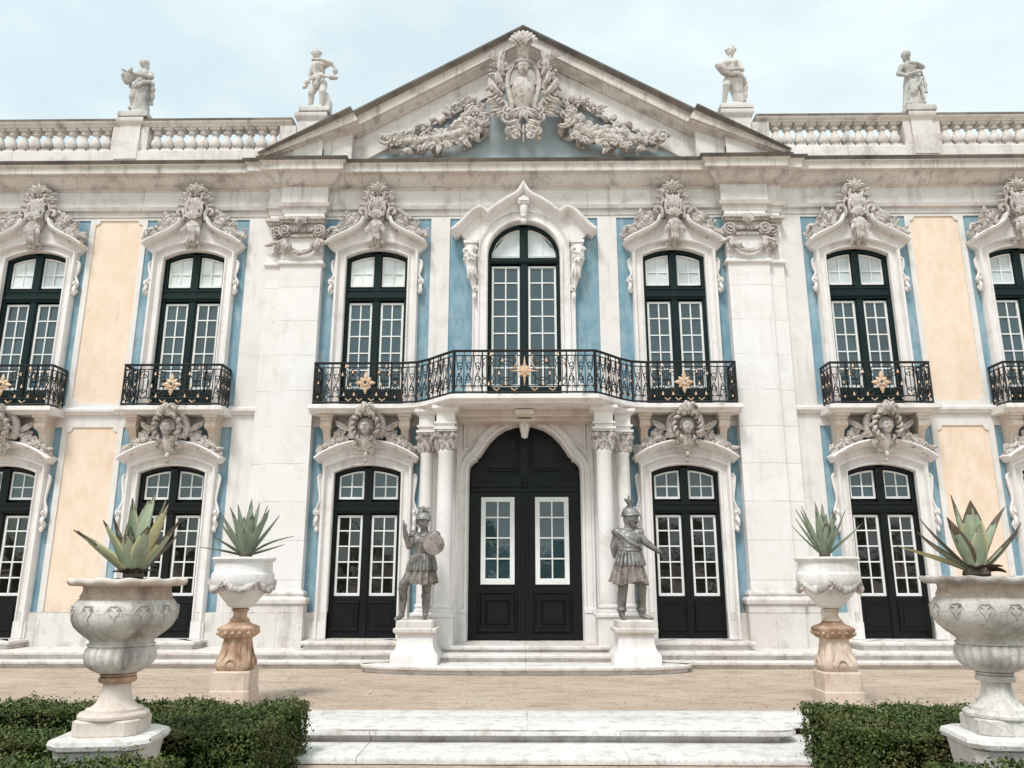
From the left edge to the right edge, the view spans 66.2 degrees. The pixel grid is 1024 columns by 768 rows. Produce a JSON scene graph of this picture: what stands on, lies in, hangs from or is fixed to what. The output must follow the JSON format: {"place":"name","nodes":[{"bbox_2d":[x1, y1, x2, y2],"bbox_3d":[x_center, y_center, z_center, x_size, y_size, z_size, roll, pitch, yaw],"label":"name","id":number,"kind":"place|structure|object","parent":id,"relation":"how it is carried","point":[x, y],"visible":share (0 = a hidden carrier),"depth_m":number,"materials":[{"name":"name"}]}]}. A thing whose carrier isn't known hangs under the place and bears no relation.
{"place":"outdoors","nodes":[
{"label":"outdoors","id":0,"kind":"place"},
{"bbox_2d":[0,668,1023,767],"bbox_3d":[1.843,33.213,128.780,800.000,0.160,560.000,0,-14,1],"label":"ground","id":1,"kind":"structure","parent":0,"point":[17,683],"depth_m":9.22,"materials":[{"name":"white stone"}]},
{"bbox_2d":[0,738,187,767],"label":"box hedge","id":2,"kind":"object","parent":1,"relation":"on","point":[121,761],"visible":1,"depth_m":4.26,"materials":[{"name":"green plant"}]},
{"bbox_2d":[46,724,170,767],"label":"urn pedestal","id":3,"kind":"object","parent":1,"relation":"on","point":[67,744],"visible":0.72,"depth_m":4.61,"materials":[{"name":"stone"}]},
{"bbox_2d":[66,578,187,737],"bbox_3d":[-2.476,1.702,4.971,0.714,0.930,0.714,1,-14,-6],"label":"stone urn","id":4,"kind":"object","parent":3,"relation":"on","point":[120,625],"visible":1,"depth_m":4.81,"materials":[{"name":"grey stone"}]},
{"bbox_2d":[73,493,181,577],"bbox_3d":[-2.519,0.994,5.153,0.666,0.575,0.364,0,-14,1],"label":"agave","id":5,"kind":"object","parent":4,"relation":"on","point":[139,551],"visible":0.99,"depth_m":5.08,"materials":[{"name":"green plant"}]},
{"bbox_2d":[0,691,313,767],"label":"box hedge","id":6,"kind":"object","parent":1,"relation":"on","point":[207,733],"visible":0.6,"depth_m":5.63,"materials":[{"name":"green plant"}]},
{"bbox_2d":[208,621,260,706],"bbox_3d":[-2.879,2.903,8.203,0.423,0.840,0.423,0,-14,1],"label":"urn pedestal","id":7,"kind":"object","parent":1,"relation":"on","point":[234,674],"visible":0.97,"depth_m":8.06,"materials":[{"name":"stone"}]},
{"bbox_2d":[207,557,276,620],"bbox_3d":[-2.878,2.184,8.380,0.693,0.650,0.695,0,-14,1],"label":"stone urn","id":8,"kind":"object","parent":7,"relation":"on","point":[240,586],"visible":1,"depth_m":8.18,"materials":[{"name":"stone"}]},
{"bbox_2d":[200,500,293,556],"bbox_3d":[-2.864,1.562,8.499,1.002,0.665,0.320,2,-14,-8],"label":"agave","id":9,"kind":"object","parent":8,"relation":"on","point":[245,539],"visible":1,"depth_m":8.42,"materials":[{"name":"green plant"}]},
{"bbox_2d":[0,25,1023,674],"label":"palace","id":10,"kind":"structure","parent":1,"relation":"on","point":[522,311],"depth_m":13.46,"materials":[{"name":"stone"}]},
{"bbox_2d":[0,467,34,637],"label":"garden door","id":11,"kind":"structure","parent":10,"relation":"in","point":[16,483],"depth_m":13.01,"materials":[{"name":"black paint"}]},
{"bbox_2d":[0,254,65,405],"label":"window","id":12,"kind":"structure","parent":10,"relation":"in","point":[33,285],"depth_m":13.90,"materials":[{"name":"grey glass"}]},
{"bbox_2d":[117,59,155,117],"bbox_3d":[-6.911,-5.482,14.579,0.545,1.329,0.554,0,-14,1],"label":"roof statue","id":13,"kind":"object","parent":10,"relation":"on","point":[141,98],"visible":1,"depth_m":14.46,"materials":[{"name":"grey stone"}]},
{"bbox_2d":[137,466,204,637],"bbox_3d":[-5.647,2.739,12.990,1.150,2.765,0.340,0,-14,1],"label":"garden door","id":14,"kind":"structure","parent":10,"relation":"in","point":[182,487],"depth_m":12.98,"materials":[{"name":"black paint"}]},
{"bbox_2d":[150,253,224,402],"bbox_3d":[-5.647,-0.904,13.891,1.130,2.960,0.340,0,-14,1],"label":"window","id":15,"kind":"structure","parent":10,"relation":"in","point":[192,287],"depth_m":13.85,"materials":[{"name":"grey glass"}]},
{"bbox_2d":[299,47,337,115],"bbox_3d":[-3.552,-5.602,14.614,0.675,1.428,0.451,0,-14,1],"label":"roof statue","id":16,"kind":"object","parent":10,"relation":"on","point":[316,75],"visible":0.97,"depth_m":14.50,"materials":[{"name":"stone"}]},
{"bbox_2d":[327,466,400,637],"bbox_3d":[-2.387,2.728,12.947,1.150,2.765,0.340,0,-14,1],"label":"garden door","id":17,"kind":"structure","parent":10,"relation":"in","point":[366,514],"depth_m":12.84,"materials":[{"name":"black paint"}]},
{"bbox_2d":[340,252,407,403],"bbox_3d":[-2.387,-0.915,13.848,1.130,2.960,0.340,0,-14,1],"label":"window","id":18,"kind":"structure","parent":10,"relation":"in","point":[376,284],"depth_m":13.81,"materials":[{"name":"grey glass"}]},
{"bbox_2d":[390,619,441,664],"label":"statue plinth","id":19,"kind":"structure","parent":10,"relation":"on","point":[416,643],"depth_m":10.86,"materials":[{"name":"stone"}]},
{"bbox_2d":[394,505,444,620],"bbox_3d":[-1.284,2.567,11.344,0.706,1.621,0.542,-2,-14,7],"label":"warrior statue","id":20,"kind":"object","parent":19,"relation":"on","point":[421,569],"visible":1,"depth_m":11.22,"materials":[{"name":"grey stone"}]},
{"bbox_2d":[487,225,561,393],"bbox_3d":[0.213,-1.164,13.873,1.310,3.455,0.340,0,-14,1],"label":"window","id":21,"kind":"structure","parent":10,"relation":"in","point":[524,260],"depth_m":13.84,"materials":[{"name":"grey glass"}]},
{"bbox_2d":[467,428,582,640],"bbox_3d":[0.213,2.421,12.987,1.860,3.470,0.340,0,-14,1],"label":"main door","id":22,"kind":"structure","parent":10,"relation":"in","point":[525,560],"depth_m":12.84,"materials":[{"name":"black paint"}]},
{"bbox_2d":[609,619,661,665],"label":"statue plinth","id":23,"kind":"structure","parent":10,"relation":"on","point":[634,643],"depth_m":10.82,"materials":[{"name":"stone"}]},
{"bbox_2d":[608,495,662,619],"bbox_3d":[1.752,2.498,11.370,0.749,1.768,0.521,5,-15,-20],"label":"warrior statue","id":24,"kind":"object","parent":23,"relation":"on","point":[629,561],"visible":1,"depth_m":11.22,"materials":[{"name":"grey stone"}]},
{"bbox_2d":[643,250,711,402],"bbox_3d":[2.852,-0.932,13.778,1.130,2.960,0.340,0,-14,1],"label":"window","id":25,"kind":"structure","parent":10,"relation":"in","point":[674,280],"depth_m":13.74,"materials":[{"name":"grey glass"}]},
{"bbox_2d":[651,465,727,637],"bbox_3d":[2.852,2.711,12.878,1.150,2.765,0.340,0,-14,1],"label":"garden door","id":26,"kind":"structure","parent":10,"relation":"in","point":[690,588],"depth_m":12.78,"materials":[{"name":"black paint"}]},
{"bbox_2d":[715,45,752,112],"bbox_3d":[4.035,-5.617,14.488,0.647,1.398,0.489,0,-14,1],"label":"roof statue","id":27,"kind":"object","parent":10,"relation":"on","point":[730,68],"visible":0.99,"depth_m":14.37,"materials":[{"name":"stone"}]},
{"bbox_2d":[826,249,902,400],"bbox_3d":[6.072,-0.942,13.736,1.130,2.960,0.340,0,-14,1],"label":"window","id":28,"kind":"structure","parent":10,"relation":"in","point":[860,294],"depth_m":13.70,"materials":[{"name":"grey glass"}]},
{"bbox_2d":[848,465,932,638],"bbox_3d":[6.072,2.700,12.836,1.150,2.765,0.340,0,-14,1],"label":"garden door","id":29,"kind":"structure","parent":10,"relation":"in","point":[894,600],"depth_m":12.74,"materials":[{"name":"black paint"}]},
{"bbox_2d":[896,50,936,112],"bbox_3d":[7.354,-5.534,14.450,0.534,1.368,0.440,0,-14,1],"label":"roof statue","id":30,"kind":"object","parent":10,"relation":"on","point":[914,97],"visible":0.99,"depth_m":14.31,"materials":[{"name":"grey stone"}]},
{"bbox_2d":[989,248,1023,402],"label":"window","id":31,"kind":"structure","parent":10,"relation":"in","point":[1007,265],"depth_m":13.70,"materials":[{"name":"grey glass"}]},
{"bbox_2d":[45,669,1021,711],"bbox_3d":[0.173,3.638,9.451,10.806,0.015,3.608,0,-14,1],"label":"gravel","id":32,"kind":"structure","parent":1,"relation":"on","point":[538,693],"depth_m":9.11,"materials":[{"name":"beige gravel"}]},
{"bbox_2d":[294,710,816,765],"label":"garden steps","id":33,"kind":"structure","parent":1,"relation":"on","point":[527,737],"depth_m":6.73,"materials":[{"name":"stone"}]},
{"bbox_2d":[810,621,866,706],"bbox_3d":[3.350,2.882,8.121,0.423,0.840,0.423,0,-14,1],"label":"urn pedestal","id":34,"kind":"object","parent":1,"relation":"on","point":[837,674],"visible":0.98,"depth_m":7.98,"materials":[{"name":"stone"}]},
{"bbox_2d":[794,557,863,620],"bbox_3d":[3.353,2.164,8.298,0.695,0.650,0.692,0,-14,1],"label":"stone urn","id":35,"kind":"object","parent":34,"relation":"on","point":[830,586],"visible":1,"depth_m":8.10,"materials":[{"name":"stone"}]},
{"bbox_2d":[792,503,860,556],"bbox_3d":[3.408,1.555,8.387,0.767,0.625,0.334,0,-14,1],"label":"agave","id":36,"kind":"object","parent":35,"relation":"on","point":[822,539],"visible":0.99,"depth_m":8.36,"materials":[{"name":"green plant"}]},
{"bbox_2d":[793,697,1023,767],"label":"box hedge","id":37,"kind":"object","parent":1,"relation":"on","point":[847,735],"visible":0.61,"depth_m":5.56,"materials":[{"name":"green plant"}]},
{"bbox_2d":[920,748,1023,767],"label":"box hedge","id":38,"kind":"object","parent":1,"relation":"on","point":[964,764],"visible":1,"depth_m":4.24,"materials":[{"name":"green plant"}]},
{"bbox_2d":[939,723,1023,767],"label":"urn pedestal","id":39,"kind":"object","parent":1,"relation":"on","point":[967,745],"visible":0.78,"depth_m":4.60,"materials":[{"name":"stone"}]},
{"bbox_2d":[919,575,1023,737],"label":"stone urn","id":40,"kind":"object","parent":39,"relation":"on","point":[980,619],"visible":1,"depth_m":4.75,"materials":[{"name":"grey stone"}]},
{"bbox_2d":[897,495,1020,575],"bbox_3d":[2.924,0.974,5.061,0.827,0.543,0.229,0,-14,1],"label":"agave","id":41,"kind":"object","parent":40,"relation":"on","point":[972,536],"visible":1,"depth_m":5.01,"materials":[{"name":"green plant"}]},
{"bbox_2d":[0,0,1023,149],"label":"sky","id":42,"kind":"structure","parent":0,"point":[60,59],"materials":[{"name":"white"}]}
]}

